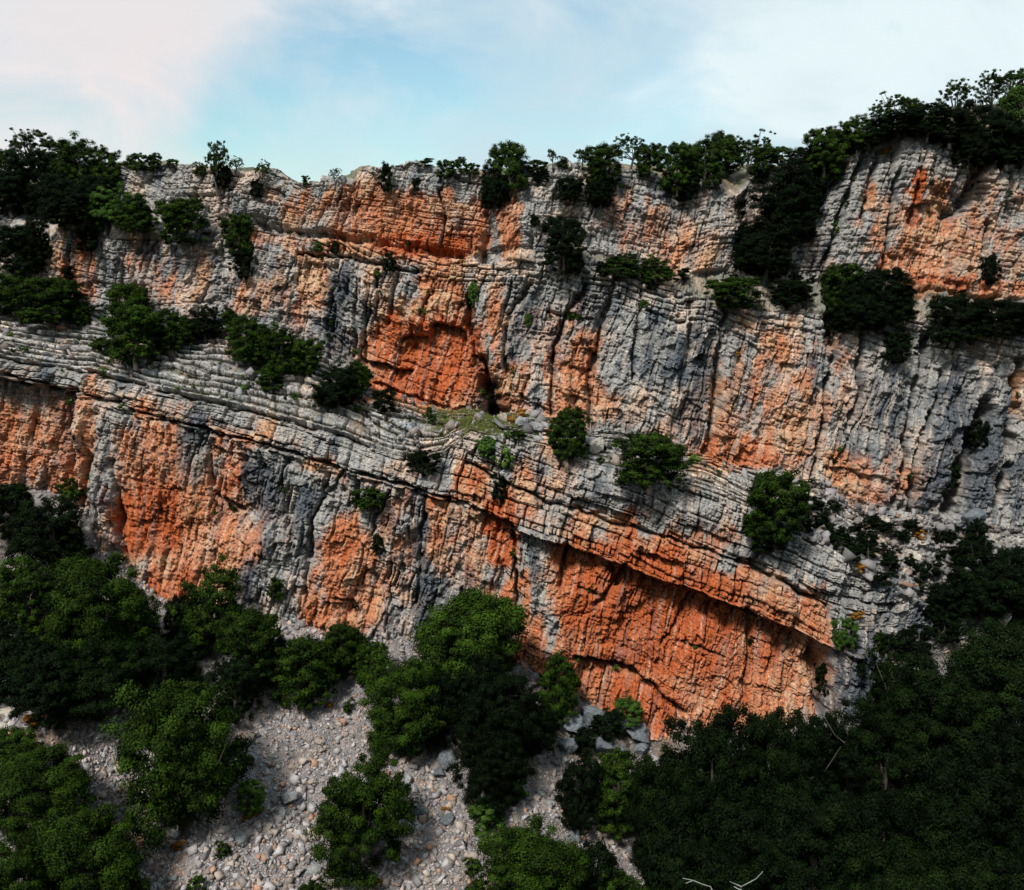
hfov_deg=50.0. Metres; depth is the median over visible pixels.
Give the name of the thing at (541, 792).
boulder
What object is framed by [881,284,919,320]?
holm oak
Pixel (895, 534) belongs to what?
shrub
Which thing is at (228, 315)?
shrub
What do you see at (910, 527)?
shrub
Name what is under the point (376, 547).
shrub
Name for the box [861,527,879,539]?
shrub
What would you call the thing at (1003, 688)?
holm oak
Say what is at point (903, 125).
holm oak
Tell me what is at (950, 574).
shrub
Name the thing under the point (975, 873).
holm oak
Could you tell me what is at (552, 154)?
holm oak
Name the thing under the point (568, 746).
boulder
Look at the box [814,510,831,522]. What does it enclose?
shrub
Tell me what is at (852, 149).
holm oak
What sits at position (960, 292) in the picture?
shrub
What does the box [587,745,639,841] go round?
holm oak
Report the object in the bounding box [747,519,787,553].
shrub
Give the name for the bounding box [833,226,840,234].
shrub
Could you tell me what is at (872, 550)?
shrub
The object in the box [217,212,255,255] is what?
holm oak
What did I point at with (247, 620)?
holm oak
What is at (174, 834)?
boulder
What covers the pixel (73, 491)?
shrub
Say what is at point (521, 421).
boulder
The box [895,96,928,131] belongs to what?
holm oak
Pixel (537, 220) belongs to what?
shrub
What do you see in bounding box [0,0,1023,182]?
sky
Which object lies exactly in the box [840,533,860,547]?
shrub
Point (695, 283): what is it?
cliff ledge
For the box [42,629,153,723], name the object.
holm oak
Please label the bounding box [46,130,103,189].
holm oak
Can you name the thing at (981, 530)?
shrub
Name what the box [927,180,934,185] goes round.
shrub
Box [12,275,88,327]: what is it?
holm oak
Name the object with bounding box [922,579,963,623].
holm oak
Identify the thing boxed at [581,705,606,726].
boulder
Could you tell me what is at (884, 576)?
shrub
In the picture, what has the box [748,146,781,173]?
holm oak
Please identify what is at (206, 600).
holm oak
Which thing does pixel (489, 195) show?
holm oak
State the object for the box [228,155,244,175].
holm oak
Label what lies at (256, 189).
shrub
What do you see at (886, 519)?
boulder
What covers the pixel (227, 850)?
shrub
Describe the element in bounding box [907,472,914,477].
shrub
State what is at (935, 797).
holm oak
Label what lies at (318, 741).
boulder
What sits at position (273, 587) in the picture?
shrub
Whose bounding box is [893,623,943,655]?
shrub
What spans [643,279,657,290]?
shrub
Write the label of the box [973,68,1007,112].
holm oak
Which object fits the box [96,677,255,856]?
holm oak
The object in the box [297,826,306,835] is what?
boulder
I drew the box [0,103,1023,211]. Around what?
hilltop
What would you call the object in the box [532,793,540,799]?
boulder
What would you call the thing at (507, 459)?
shrub
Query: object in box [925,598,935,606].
shrub
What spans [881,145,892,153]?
shrub
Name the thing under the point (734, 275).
shrub
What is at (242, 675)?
holm oak
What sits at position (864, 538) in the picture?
shrub
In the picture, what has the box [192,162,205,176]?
shrub
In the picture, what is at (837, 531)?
shrub
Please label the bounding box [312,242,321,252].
shrub
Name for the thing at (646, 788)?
holm oak
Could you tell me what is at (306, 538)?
cliff
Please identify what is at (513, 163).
holm oak
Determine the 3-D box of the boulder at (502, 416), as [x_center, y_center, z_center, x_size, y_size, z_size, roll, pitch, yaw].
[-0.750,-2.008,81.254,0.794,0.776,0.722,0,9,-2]
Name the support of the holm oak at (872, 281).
on the cliff ledge
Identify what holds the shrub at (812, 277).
on the cliff ledge
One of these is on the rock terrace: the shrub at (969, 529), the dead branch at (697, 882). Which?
the shrub at (969, 529)
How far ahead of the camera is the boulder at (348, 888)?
64.44 m
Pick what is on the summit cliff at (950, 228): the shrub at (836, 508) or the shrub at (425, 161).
the shrub at (425, 161)
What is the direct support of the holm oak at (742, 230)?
on the summit cliff at (950, 228)
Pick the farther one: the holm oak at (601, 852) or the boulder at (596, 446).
the boulder at (596, 446)
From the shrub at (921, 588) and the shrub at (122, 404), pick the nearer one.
the shrub at (921, 588)
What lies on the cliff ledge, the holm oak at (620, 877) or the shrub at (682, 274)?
the shrub at (682, 274)
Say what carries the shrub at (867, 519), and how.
on the rock terrace
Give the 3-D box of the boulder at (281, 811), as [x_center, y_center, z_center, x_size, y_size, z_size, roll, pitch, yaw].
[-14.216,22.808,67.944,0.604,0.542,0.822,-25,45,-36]
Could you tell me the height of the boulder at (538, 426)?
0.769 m
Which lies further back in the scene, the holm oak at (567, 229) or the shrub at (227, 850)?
the holm oak at (567, 229)
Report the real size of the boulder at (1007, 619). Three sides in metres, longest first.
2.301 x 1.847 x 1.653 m
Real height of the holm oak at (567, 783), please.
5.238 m
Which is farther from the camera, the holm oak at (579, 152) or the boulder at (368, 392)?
the holm oak at (579, 152)
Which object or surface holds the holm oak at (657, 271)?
on the cliff ledge
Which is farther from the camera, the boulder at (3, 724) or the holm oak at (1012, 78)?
the holm oak at (1012, 78)
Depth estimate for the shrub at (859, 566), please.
76.64 m
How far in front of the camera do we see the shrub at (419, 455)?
77.95 m
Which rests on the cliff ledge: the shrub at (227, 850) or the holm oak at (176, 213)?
the holm oak at (176, 213)
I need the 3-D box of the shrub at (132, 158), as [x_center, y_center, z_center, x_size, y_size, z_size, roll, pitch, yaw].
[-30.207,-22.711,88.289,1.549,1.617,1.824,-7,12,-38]
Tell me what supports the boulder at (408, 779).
on the scree slope
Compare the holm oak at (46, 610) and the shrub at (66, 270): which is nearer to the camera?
the holm oak at (46, 610)
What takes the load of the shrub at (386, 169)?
on the summit cliff at (950, 228)
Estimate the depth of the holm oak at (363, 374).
81.22 m
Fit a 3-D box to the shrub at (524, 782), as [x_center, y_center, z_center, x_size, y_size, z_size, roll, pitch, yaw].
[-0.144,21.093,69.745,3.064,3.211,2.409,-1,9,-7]
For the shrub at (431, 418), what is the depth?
81.25 m
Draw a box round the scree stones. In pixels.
[0,481,994,889]
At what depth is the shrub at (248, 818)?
66.78 m
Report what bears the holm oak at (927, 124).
on the summit cliff at (950, 228)
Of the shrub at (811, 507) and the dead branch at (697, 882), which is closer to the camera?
the dead branch at (697, 882)
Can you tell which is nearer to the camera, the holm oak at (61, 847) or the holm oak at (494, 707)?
the holm oak at (61, 847)
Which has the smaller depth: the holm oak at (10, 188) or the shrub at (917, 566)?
the shrub at (917, 566)
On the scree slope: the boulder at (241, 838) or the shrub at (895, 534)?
the boulder at (241, 838)
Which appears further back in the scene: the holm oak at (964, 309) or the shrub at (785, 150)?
the shrub at (785, 150)
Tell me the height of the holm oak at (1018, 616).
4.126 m
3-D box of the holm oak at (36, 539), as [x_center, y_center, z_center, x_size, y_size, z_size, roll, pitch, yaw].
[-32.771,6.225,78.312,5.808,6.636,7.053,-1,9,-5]
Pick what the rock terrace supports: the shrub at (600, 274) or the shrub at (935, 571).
the shrub at (935, 571)
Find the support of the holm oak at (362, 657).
on the scree slope
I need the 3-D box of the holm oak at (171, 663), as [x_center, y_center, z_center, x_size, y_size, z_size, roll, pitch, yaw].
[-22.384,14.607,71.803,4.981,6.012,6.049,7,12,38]
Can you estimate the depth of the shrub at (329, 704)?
74.32 m
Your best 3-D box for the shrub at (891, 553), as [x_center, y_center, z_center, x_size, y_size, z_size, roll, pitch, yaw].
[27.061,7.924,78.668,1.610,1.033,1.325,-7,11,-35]
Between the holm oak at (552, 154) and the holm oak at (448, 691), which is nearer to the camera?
the holm oak at (448, 691)
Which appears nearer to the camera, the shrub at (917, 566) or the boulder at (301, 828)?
the boulder at (301, 828)
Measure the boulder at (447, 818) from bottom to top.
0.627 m
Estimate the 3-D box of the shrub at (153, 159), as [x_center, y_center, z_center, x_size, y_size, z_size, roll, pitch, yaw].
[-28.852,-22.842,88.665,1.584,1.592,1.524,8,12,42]
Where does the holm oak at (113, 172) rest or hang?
on the summit cliff at (950, 228)
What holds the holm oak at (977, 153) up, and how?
on the summit cliff at (950, 228)
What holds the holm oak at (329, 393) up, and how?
on the rock terrace
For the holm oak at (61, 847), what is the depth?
58.46 m
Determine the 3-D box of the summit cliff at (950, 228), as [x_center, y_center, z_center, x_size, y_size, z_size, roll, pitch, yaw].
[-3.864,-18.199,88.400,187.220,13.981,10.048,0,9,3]
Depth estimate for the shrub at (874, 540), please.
78.91 m
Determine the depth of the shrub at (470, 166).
84.43 m
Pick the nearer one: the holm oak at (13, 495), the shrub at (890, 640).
the shrub at (890, 640)
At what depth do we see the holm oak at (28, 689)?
66.06 m
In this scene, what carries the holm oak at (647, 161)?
on the summit cliff at (950, 228)
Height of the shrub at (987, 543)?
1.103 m
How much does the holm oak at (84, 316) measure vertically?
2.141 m
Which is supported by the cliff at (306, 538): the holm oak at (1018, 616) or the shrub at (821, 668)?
the shrub at (821, 668)
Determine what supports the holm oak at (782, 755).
on the scree slope
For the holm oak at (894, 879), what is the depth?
58.24 m
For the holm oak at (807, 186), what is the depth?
84.98 m
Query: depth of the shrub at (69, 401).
83.17 m
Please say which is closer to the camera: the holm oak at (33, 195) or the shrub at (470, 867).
the shrub at (470, 867)
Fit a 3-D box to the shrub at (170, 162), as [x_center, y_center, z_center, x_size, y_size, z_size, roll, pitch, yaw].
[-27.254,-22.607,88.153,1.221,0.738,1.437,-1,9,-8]
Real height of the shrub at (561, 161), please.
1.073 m
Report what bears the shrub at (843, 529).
on the rock terrace
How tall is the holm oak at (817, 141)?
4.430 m
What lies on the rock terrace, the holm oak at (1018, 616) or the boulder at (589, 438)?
the boulder at (589, 438)
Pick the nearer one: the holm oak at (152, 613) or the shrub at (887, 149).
the holm oak at (152, 613)
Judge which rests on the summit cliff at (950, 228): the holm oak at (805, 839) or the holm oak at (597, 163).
the holm oak at (597, 163)
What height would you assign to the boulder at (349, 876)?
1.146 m
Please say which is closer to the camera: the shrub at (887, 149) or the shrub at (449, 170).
the shrub at (449, 170)
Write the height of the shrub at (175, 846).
0.534 m
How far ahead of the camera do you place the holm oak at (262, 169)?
85.11 m
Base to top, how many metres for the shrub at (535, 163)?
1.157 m
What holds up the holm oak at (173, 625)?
on the scree slope
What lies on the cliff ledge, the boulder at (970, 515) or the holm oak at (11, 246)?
the holm oak at (11, 246)
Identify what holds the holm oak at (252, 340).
on the rock terrace
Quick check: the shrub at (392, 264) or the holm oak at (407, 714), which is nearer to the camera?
the holm oak at (407, 714)
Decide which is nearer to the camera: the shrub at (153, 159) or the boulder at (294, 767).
the boulder at (294, 767)
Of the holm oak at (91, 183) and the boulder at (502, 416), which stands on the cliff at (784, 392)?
the holm oak at (91, 183)
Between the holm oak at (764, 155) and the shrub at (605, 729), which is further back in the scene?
the holm oak at (764, 155)
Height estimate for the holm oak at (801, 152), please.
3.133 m
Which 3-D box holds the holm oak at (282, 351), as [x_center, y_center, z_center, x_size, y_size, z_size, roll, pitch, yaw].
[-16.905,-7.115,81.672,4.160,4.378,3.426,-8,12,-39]
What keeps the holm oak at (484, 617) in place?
on the scree slope
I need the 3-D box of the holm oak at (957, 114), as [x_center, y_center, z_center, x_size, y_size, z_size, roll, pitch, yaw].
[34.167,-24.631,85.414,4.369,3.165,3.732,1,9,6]
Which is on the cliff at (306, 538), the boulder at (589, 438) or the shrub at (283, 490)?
the shrub at (283, 490)
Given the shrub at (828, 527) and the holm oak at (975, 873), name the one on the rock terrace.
the shrub at (828, 527)
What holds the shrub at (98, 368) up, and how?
on the rock terrace
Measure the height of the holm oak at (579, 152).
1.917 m
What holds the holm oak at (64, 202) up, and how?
on the cliff at (784, 392)
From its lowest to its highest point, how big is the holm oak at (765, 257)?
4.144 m
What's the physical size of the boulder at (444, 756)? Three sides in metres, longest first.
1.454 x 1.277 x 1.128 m
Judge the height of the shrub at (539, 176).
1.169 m
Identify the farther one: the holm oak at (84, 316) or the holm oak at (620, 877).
the holm oak at (84, 316)
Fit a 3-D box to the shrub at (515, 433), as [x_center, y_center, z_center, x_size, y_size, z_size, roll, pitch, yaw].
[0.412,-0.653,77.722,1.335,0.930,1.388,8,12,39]
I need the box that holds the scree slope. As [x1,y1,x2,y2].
[0,481,1023,889]
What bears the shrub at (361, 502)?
on the cliff at (306, 538)
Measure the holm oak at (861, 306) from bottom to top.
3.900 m
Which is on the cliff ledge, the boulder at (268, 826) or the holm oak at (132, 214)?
the holm oak at (132, 214)
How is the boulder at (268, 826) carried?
on the scree slope
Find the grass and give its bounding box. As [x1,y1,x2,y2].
[15,321,1015,590]
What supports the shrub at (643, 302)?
on the cliff at (784, 392)
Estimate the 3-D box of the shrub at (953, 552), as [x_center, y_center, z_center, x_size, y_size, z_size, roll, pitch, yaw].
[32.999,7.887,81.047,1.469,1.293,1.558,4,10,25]
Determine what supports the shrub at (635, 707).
on the cliff at (306, 538)
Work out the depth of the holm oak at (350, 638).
75.75 m
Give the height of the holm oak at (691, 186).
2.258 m
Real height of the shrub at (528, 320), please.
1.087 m
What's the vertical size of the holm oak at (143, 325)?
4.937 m
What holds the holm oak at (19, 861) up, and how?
on the scree slope
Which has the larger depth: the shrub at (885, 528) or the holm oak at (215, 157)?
the holm oak at (215, 157)
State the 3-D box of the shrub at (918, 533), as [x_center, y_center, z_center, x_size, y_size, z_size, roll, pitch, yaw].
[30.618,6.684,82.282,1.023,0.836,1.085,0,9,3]
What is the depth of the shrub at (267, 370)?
79.83 m
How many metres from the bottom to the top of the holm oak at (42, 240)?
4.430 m
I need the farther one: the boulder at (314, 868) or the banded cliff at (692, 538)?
the banded cliff at (692, 538)
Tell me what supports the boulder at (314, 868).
on the scree slope
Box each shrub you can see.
[22,713,44,725]
[51,206,78,228]
[54,476,85,508]
[61,266,75,280]
[66,397,74,403]
[75,225,99,252]
[87,337,110,352]
[97,366,108,372]
[117,403,126,409]
[126,152,147,172]
[144,152,161,171]
[165,159,179,167]
[170,840,185,850]
[186,874,206,889]
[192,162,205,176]
[210,161,233,193]
[214,840,231,859]
[219,307,237,334]
[228,245,255,281]
[235,778,265,817]
[241,805,262,820]
[249,178,264,198]
[252,363,285,393]
[266,577,284,600]
[278,486,286,492]
[291,393,299,399]
[296,878,328,889]
[301,175,311,185]
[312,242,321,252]
[324,701,333,707]
[329,240,339,255]
[342,696,354,712]
[349,487,386,511]
[352,602,359,608]
[353,406,361,410]
[371,387,396,413]
[371,533,385,555]
[377,160,393,193]
[381,252,398,272]
[405,449,441,476]
[411,177,420,191]
[414,158,434,166]
[426,407,432,417]
[426,414,436,421]
[435,159,456,178]
[453,156,467,173]
[461,856,482,877]
[466,163,479,175]
[467,796,506,837]
[468,281,479,304]
[474,435,496,459]
[488,416,499,423]
[489,472,507,504]
[493,749,531,804]
[495,444,514,471]
[502,430,510,436]
[507,416,514,422]
[508,430,526,441]
[508,550,515,556]
[514,408,527,416]
[524,314,532,327]
[525,159,548,173]
[530,214,539,227]
[531,168,549,183]
[556,155,567,169]
[569,725,597,757]
[589,706,626,740]
[595,267,607,276]
[596,456,604,463]
[612,694,643,727]
[639,299,648,307]
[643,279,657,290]
[673,267,691,280]
[693,349,705,358]
[693,456,700,462]
[727,271,739,277]
[747,168,770,185]
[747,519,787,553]
[747,637,754,643]
[773,146,792,163]
[788,272,805,280]
[798,500,814,515]
[798,518,816,531]
[806,275,815,281]
[807,496,819,509]
[810,496,824,510]
[811,512,828,528]
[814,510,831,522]
[814,662,829,696]
[817,505,830,512]
[820,523,840,538]
[823,524,832,533]
[827,499,842,511]
[829,534,844,547]
[830,617,859,652]
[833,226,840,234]
[838,526,851,536]
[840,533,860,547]
[840,544,860,556]
[848,522,871,535]
[850,548,866,561]
[850,611,865,619]
[856,532,874,545]
[856,562,865,571]
[858,542,879,558]
[861,514,872,522]
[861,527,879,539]
[867,517,881,529]
[868,513,879,520]
[869,534,878,544]
[870,516,889,529]
[872,629,884,651]
[873,571,898,585]
[878,633,908,659]
[879,327,918,366]
[879,555,900,567]
[880,521,898,532]
[880,542,891,551]
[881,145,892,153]
[881,548,901,560]
[888,566,897,571]
[889,530,899,537]
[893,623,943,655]
[897,529,910,542]
[899,531,910,539]
[901,519,920,529]
[902,520,914,528]
[903,553,917,565]
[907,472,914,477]
[911,567,929,582]
[913,529,926,539]
[913,560,932,574]
[919,584,928,591]
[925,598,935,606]
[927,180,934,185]
[927,560,944,577]
[930,610,963,644]
[932,527,954,543]
[934,549,946,560]
[942,529,957,540]
[942,547,954,556]
[945,460,961,493]
[946,572,958,584]
[948,542,968,558]
[953,289,967,296]
[955,526,978,541]
[966,418,990,449]
[969,517,991,541]
[975,536,995,550]
[979,251,1001,286]
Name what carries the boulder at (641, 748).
on the scree slope
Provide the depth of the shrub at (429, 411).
82.00 m
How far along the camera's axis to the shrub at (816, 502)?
79.35 m
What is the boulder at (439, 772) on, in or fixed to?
on the scree slope
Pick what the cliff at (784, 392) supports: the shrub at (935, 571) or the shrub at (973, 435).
the shrub at (973, 435)
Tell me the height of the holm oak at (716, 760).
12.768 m
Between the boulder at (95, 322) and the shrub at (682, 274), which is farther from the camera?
the boulder at (95, 322)
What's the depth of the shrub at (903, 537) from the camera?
81.32 m
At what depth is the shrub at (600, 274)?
81.37 m
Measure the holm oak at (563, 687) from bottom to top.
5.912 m
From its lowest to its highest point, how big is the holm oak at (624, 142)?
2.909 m
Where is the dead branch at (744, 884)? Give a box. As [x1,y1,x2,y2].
[729,871,762,889]
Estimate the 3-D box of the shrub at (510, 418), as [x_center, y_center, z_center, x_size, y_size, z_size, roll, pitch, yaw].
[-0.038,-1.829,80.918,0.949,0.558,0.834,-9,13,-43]
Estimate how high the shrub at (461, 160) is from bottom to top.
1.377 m
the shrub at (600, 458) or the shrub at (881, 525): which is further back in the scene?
the shrub at (881, 525)
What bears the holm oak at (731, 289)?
on the cliff ledge
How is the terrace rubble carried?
on the rock terrace
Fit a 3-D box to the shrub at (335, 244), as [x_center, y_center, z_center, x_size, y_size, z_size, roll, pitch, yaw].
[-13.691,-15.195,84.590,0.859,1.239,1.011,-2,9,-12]
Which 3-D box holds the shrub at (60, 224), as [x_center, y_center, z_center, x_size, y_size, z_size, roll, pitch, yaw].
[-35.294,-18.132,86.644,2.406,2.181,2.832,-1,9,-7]
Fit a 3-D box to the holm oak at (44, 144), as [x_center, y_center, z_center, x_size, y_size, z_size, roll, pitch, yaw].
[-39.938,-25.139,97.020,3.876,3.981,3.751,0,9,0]
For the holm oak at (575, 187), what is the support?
on the summit cliff at (950, 228)
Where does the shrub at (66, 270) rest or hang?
on the cliff at (784, 392)
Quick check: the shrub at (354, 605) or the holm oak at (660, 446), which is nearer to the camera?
the holm oak at (660, 446)
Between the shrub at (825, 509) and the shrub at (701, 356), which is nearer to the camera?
the shrub at (825, 509)
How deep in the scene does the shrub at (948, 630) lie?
76.76 m
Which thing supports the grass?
on the rock terrace
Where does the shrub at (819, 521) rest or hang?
on the rock terrace
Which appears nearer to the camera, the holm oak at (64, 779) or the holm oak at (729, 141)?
the holm oak at (64, 779)
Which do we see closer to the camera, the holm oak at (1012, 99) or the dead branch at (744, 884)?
the dead branch at (744, 884)
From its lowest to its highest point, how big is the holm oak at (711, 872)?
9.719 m
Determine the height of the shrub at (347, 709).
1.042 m
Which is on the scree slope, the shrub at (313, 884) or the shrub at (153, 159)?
the shrub at (313, 884)
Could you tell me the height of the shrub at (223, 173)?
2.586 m
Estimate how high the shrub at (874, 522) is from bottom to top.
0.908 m
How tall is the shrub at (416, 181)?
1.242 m
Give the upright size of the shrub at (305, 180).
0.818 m
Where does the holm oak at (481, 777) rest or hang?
on the scree slope
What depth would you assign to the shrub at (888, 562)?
77.73 m
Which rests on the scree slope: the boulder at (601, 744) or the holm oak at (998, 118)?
the boulder at (601, 744)
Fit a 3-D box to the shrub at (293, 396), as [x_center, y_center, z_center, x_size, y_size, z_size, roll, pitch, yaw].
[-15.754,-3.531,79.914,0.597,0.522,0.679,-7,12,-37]
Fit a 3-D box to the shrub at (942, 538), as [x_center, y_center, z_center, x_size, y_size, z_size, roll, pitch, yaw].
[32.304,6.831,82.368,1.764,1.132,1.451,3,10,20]
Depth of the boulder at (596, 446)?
78.88 m
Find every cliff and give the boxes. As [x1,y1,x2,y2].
[0,130,1023,301]
[0,212,1023,527]
[0,358,1014,656]
[0,376,969,739]
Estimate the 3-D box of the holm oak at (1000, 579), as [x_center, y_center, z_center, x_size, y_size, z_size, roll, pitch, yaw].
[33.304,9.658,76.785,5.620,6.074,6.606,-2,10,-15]
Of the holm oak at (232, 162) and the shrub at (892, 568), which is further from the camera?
the holm oak at (232, 162)
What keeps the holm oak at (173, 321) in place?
on the rock terrace
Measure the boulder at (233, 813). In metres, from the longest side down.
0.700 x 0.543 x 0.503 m
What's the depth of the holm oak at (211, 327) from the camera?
83.03 m
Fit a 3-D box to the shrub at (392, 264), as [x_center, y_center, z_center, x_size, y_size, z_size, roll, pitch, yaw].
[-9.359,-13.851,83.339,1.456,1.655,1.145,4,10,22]
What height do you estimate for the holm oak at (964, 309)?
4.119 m
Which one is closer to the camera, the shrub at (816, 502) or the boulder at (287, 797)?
the boulder at (287, 797)
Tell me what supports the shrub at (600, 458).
on the rock terrace
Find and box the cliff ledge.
[0,200,1023,322]
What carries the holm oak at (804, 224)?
on the summit cliff at (950, 228)
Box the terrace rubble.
[0,314,1023,622]
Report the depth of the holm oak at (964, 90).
87.83 m
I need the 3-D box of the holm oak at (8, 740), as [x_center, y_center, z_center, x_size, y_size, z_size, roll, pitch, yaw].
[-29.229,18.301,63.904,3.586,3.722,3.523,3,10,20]
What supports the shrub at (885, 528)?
on the rock terrace
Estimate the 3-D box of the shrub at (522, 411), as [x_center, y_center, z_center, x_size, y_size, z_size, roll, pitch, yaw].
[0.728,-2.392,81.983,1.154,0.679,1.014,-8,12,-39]
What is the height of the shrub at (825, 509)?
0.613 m
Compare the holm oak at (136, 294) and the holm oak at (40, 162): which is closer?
the holm oak at (136, 294)
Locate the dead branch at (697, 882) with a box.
[683,878,711,889]
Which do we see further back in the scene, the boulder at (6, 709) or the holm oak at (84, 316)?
the holm oak at (84, 316)
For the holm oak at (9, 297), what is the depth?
85.71 m
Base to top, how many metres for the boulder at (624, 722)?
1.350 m
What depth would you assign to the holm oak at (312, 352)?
80.82 m
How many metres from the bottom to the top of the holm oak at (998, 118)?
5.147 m
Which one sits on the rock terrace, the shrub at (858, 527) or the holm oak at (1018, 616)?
the shrub at (858, 527)
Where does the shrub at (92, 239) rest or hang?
on the cliff at (784, 392)
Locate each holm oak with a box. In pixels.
[0,147,25,199]
[0,147,59,208]
[0,169,37,217]
[0,224,47,276]
[0,265,30,317]
[0,481,35,542]
[0,553,53,639]
[0,618,43,704]
[0,723,43,783]
[0,740,101,842]
[0,824,52,889]
[2,492,97,574]
[2,642,84,732]
[4,127,55,167]
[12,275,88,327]
[19,210,53,260]
[19,800,154,889]
[22,183,68,214]
[32,138,65,158]
[36,173,98,228]
[37,549,162,674]
[37,569,94,643]
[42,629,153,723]
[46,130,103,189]
[70,301,94,326]
[76,182,131,234]
[78,174,116,217]
[83,141,127,186]
[90,859,143,889]
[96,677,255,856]
[98,303,167,369]
[102,282,154,335]
[106,589,163,679]
[109,192,155,235]
[119,632,211,704]
[150,195,211,248]
[151,307,201,350]
[159,592,203,660]
[163,550,244,660]
[185,301,222,342]
[204,140,228,196]
[204,654,266,727]
[211,603,284,688]
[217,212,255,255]
[224,314,277,364]
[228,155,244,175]
[241,627,289,687]
[254,159,272,183]
[255,322,306,375]
[266,632,345,712]
[288,337,325,376]
[302,747,420,889]
[307,359,365,411]
[321,620,371,679]
[328,168,341,183]
[346,359,374,394]
[351,641,389,687]
[355,648,452,762]
[404,583,531,696]
[419,667,471,752]
[444,725,538,818]
[447,652,544,775]
[459,872,513,889]
[473,813,594,889]
[479,163,511,212]
[484,139,530,195]
[508,685,562,759]
[534,649,583,726]
[540,215,587,278]
[545,405,592,463]
[547,149,557,168]
[552,177,586,201]
[554,757,604,838]
[565,837,622,889]
[572,149,589,172]
[581,141,624,188]
[583,172,615,210]
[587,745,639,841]
[593,865,649,889]
[598,252,641,280]
[607,430,694,493]
[613,133,647,170]
[619,750,721,886]
[633,142,665,179]
[635,253,678,282]
[636,702,774,850]
[637,791,702,889]
[656,141,699,196]
[663,840,785,889]
[675,174,701,202]
[680,133,726,189]
[695,780,816,889]
[700,276,767,311]
[707,129,750,177]
[726,128,776,179]
[727,227,800,279]
[733,187,820,248]
[735,221,760,259]
[735,704,840,856]
[740,467,816,550]
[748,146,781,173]
[748,775,882,889]
[752,156,830,223]
[763,279,819,309]
[788,145,821,182]
[792,711,848,804]
[802,128,849,182]
[818,261,865,313]
[820,683,934,816]
[822,305,846,340]
[823,125,857,161]
[829,833,954,889]
[834,284,882,335]
[836,113,872,154]
[844,266,916,332]
[849,113,896,149]
[854,647,918,713]
[868,91,914,129]
[872,110,926,137]
[872,643,999,792]
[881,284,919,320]
[885,744,1023,879]
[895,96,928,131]
[895,102,949,139]
[900,820,1023,889]
[919,293,989,347]
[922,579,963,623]
[925,106,979,148]
[935,77,977,130]
[939,617,1023,764]
[945,540,1023,623]
[951,131,991,173]
[957,98,1021,165]
[969,297,1023,340]
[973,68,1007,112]
[981,120,1023,171]
[988,545,1023,608]
[989,67,1023,110]
[991,85,1023,164]
[1007,599,1023,641]
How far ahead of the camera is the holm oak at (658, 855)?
66.11 m
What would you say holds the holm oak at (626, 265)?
on the cliff ledge
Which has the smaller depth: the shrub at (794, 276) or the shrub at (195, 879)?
the shrub at (195, 879)
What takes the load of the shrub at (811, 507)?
on the rock terrace
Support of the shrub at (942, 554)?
on the rock terrace
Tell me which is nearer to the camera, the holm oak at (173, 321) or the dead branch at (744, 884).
the dead branch at (744, 884)
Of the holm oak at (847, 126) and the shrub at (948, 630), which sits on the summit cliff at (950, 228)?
the holm oak at (847, 126)
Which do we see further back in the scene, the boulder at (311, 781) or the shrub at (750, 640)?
the shrub at (750, 640)
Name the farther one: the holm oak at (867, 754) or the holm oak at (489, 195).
the holm oak at (489, 195)
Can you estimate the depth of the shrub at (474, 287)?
82.85 m
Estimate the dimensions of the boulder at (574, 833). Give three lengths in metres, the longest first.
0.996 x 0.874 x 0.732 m
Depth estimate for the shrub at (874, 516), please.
81.03 m
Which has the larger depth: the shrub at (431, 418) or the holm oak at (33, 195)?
the holm oak at (33, 195)
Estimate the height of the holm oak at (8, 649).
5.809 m
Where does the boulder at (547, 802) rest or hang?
on the scree slope
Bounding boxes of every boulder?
[0,706,13,718]
[0,722,7,728]
[82,317,102,333]
[168,828,180,838]
[228,811,236,816]
[235,829,248,846]
[247,753,258,763]
[264,822,272,831]
[278,806,285,816]
[279,790,297,804]
[291,764,297,770]
[291,812,298,818]
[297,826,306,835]
[303,861,321,877]
[307,778,315,784]
[314,737,324,746]
[321,760,327,766]
[337,873,350,888]
[346,881,359,889]
[363,387,371,394]
[364,718,373,727]
[403,771,412,783]
[403,804,428,816]
[432,767,445,776]
[436,747,456,769]
[440,813,453,824]
[497,413,506,422]
[515,416,529,425]
[529,421,544,430]
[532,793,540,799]
[537,788,545,796]
[544,800,554,805]
[558,737,580,754]
[563,714,588,732]
[568,829,580,842]
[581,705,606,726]
[584,437,594,443]
[589,437,604,454]
[593,736,612,752]
[608,716,629,729]
[610,744,624,753]
[625,722,649,742]
[632,740,648,754]
[880,516,889,522]
[908,550,921,560]
[961,508,986,528]
[998,602,1012,625]
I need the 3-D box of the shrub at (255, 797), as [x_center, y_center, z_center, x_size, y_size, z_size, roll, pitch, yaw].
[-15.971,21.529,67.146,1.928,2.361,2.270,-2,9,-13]
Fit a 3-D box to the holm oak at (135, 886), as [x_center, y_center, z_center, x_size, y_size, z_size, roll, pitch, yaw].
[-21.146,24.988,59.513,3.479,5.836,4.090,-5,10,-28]
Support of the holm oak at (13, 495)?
on the scree slope
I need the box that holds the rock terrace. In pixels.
[0,312,1023,624]
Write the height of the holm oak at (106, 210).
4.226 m
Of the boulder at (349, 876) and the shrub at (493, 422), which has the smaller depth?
the boulder at (349, 876)
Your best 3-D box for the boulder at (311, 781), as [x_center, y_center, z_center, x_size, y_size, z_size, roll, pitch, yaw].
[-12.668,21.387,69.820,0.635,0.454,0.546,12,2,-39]
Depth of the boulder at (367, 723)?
72.96 m
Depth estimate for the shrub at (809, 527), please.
76.28 m
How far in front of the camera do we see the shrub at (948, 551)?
80.99 m
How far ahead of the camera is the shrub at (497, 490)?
77.08 m
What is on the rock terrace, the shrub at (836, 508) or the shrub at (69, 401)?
the shrub at (836, 508)

